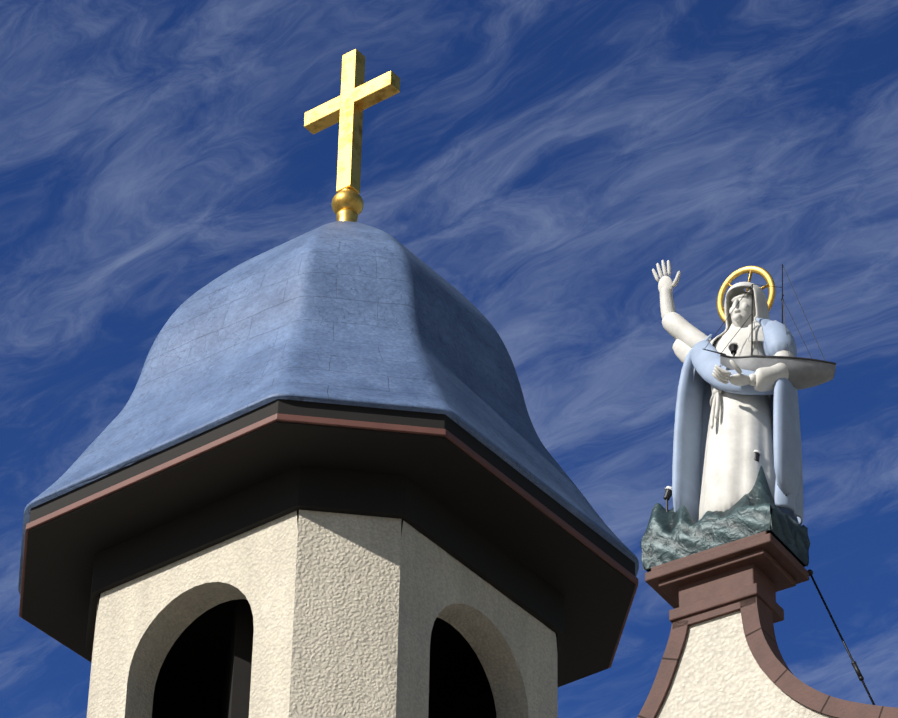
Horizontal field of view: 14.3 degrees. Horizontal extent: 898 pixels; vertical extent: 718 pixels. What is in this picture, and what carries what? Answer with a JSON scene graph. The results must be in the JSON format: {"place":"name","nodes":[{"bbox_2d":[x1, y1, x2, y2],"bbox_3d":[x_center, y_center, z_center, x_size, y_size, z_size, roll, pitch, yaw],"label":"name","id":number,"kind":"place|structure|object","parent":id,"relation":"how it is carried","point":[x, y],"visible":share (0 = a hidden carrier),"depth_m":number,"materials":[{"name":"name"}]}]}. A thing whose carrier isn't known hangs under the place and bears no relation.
{"place":"outdoors","nodes":[
{"label":"outdoors","id":0,"kind":"place"},
{"bbox_2d":[0,0,897,717],"label":"sky","id":1,"kind":"structure","parent":0,"point":[541,158],"materials":[{"name":"blue"}]},
{"label":"ground","id":2,"kind":"structure","parent":0,"visible":0},
{"bbox_2d":[87,510,557,717],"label":"tower belfry walls","id":3,"kind":"structure","parent":2,"relation":"on","point":[347,610],"depth_m":20.84,"materials":[{"name":"beige paint"}]},
{"bbox_2d":[220,599,253,717],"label":"belfry beams","id":4,"kind":"structure","parent":3,"relation":"attached to","point":[235,695],"depth_m":21.22,"materials":[{"name":"brown wood"}]},
{"bbox_2d":[18,221,638,593],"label":"dome roof","id":5,"kind":"structure","parent":3,"relation":"on","point":[350,313],"depth_m":22.01,"materials":[{"name":"blue metal"}]},
{"bbox_2d":[331,188,363,221],"bbox_3d":[-0.681,-0.913,23.931,0.216,0.520,0.216,-24,-43,30],"label":"finial ball","id":6,"kind":"object","parent":5,"relation":"on","point":[347,204],"visible":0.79,"depth_m":23.93,"materials":[{"name":"gold metal"}]},
{"bbox_2d":[304,49,399,193],"bbox_3d":[-0.667,-1.604,24.443,0.760,1.220,0.110,-24,-43,30],"label":"cross","id":7,"kind":"object","parent":6,"relation":"on","point":[351,102],"visible":0.96,"depth_m":24.43,"materials":[{"name":"gold metal"}]},
{"bbox_2d":[22,399,635,703],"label":"eaves soffit","id":8,"kind":"structure","parent":3,"relation":"attached to","point":[449,497],"depth_m":21.36,"materials":[{"name":"brown wood"}]},
{"bbox_2d":[19,413,638,683],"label":"roof edge trim","id":9,"kind":"structure","parent":8,"relation":"attached to","point":[506,480],"depth_m":21.05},
{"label":"church nave walls","id":10,"kind":"object","parent":2,"relation":"on","visible":0},
{"bbox_2d":[656,610,832,717],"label":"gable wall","id":11,"kind":"structure","parent":10,"relation":"on","point":[719,673],"depth_m":18.15,"materials":[{"name":"beige paint"}]},
{"bbox_2d":[645,531,808,622],"bbox_3d":[1.442,1.220,18.580,0.773,0.339,0.492,-24,-43,30],"label":"statue pedestal","id":12,"kind":"object","parent":11,"relation":"on","point":[765,566],"visible":0.83,"depth_m":18.48,"materials":[{"name":"brown stone"}]},
{"bbox_2d":[641,466,809,571],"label":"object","id":13,"kind":"object","parent":12,"relation":"on","point":[671,535],"visible":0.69,"depth_m":18.63,"materials":[{"name":"stone"}]},
{"bbox_2d":[652,260,793,532],"bbox_3d":[1.462,0.123,19.265,0.810,1.923,0.548,-24,-43,30],"label":"mary statue body","id":14,"kind":"object","parent":13,"relation":"on","point":[740,429],"visible":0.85,"depth_m":18.98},
{"bbox_2d":[672,318,803,524],"bbox_3d":[1.562,0.390,19.143,0.724,1.270,0.482,-24,-43,30],"label":"mary statue mantle","id":15,"kind":"object","parent":14,"relation":"on","point":[697,380],"visible":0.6,"depth_m":19.08,"materials":[{"name":"stone"}]},
{"bbox_2d":[710,282,768,344],"bbox_3d":[1.589,-0.161,19.532,0.494,0.455,0.325,-24,-43,30],"label":"mary statue veil","id":16,"kind":"object","parent":14,"relation":"on","point":[759,296],"visible":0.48,"depth_m":19.48,"materials":[{"name":"white stone"}]},
{"bbox_2d":[717,266,774,323],"bbox_3d":[1.633,-0.343,19.785,0.364,0.354,0.117,-24,-43,30],"label":"statue halo","id":17,"kind":"object","parent":14,"relation":"attached to","point":[763,273],"visible":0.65,"depth_m":19.82,"materials":[{"name":"gold metal"}]},
{"bbox_2d":[720,354,835,389],"bbox_3d":[1.773,0.074,19.128,0.467,0.170,0.480,-24,-43,30],"label":"model boat","id":18,"kind":"object","parent":14,"relation":"in","point":[804,374],"visible":0.54,"depth_m":19.08,"materials":[{"name":"grey stone"}]},
{"bbox_2d":[703,264,824,359],"bbox_3d":[1.694,-0.241,19.345,0.478,0.687,0.496,-24,-43,30],"label":"ship rigging","id":19,"kind":"object","parent":18,"relation":"on","point":[752,316],"visible":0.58,"depth_m":19.30,"materials":[{"name":"black metal"}]},
{"bbox_2d":[720,354,835,364],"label":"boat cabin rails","id":20,"kind":"object","parent":18,"relation":"attached to","point":[723,355],"visible":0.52,"depth_m":19.09,"materials":[{"name":"black metal"}]},
{"bbox_2d":[663,342,786,511],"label":"statue floodlamps","id":21,"kind":"object","parent":13,"relation":"attached to","point":[733,347],"visible":0.58,"depth_m":18.98,"materials":[{"name":"black metal"}]},
{"bbox_2d":[808,569,874,704],"bbox_3d":[2.041,1.508,18.355,0.319,1.026,0.240,-24,-43,30],"label":"statue tie rod","id":22,"kind":"object","parent":12,"relation":"attached to","point":[855,666],"visible":0.94,"depth_m":18.38,"materials":[{"name":"black metal"}]},
{"bbox_2d":[637,595,897,717],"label":"gable coping","id":23,"kind":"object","parent":11,"relation":"attached to","point":[757,621],"depth_m":18.16,"materials":[{"name":"stone"}]}
]}

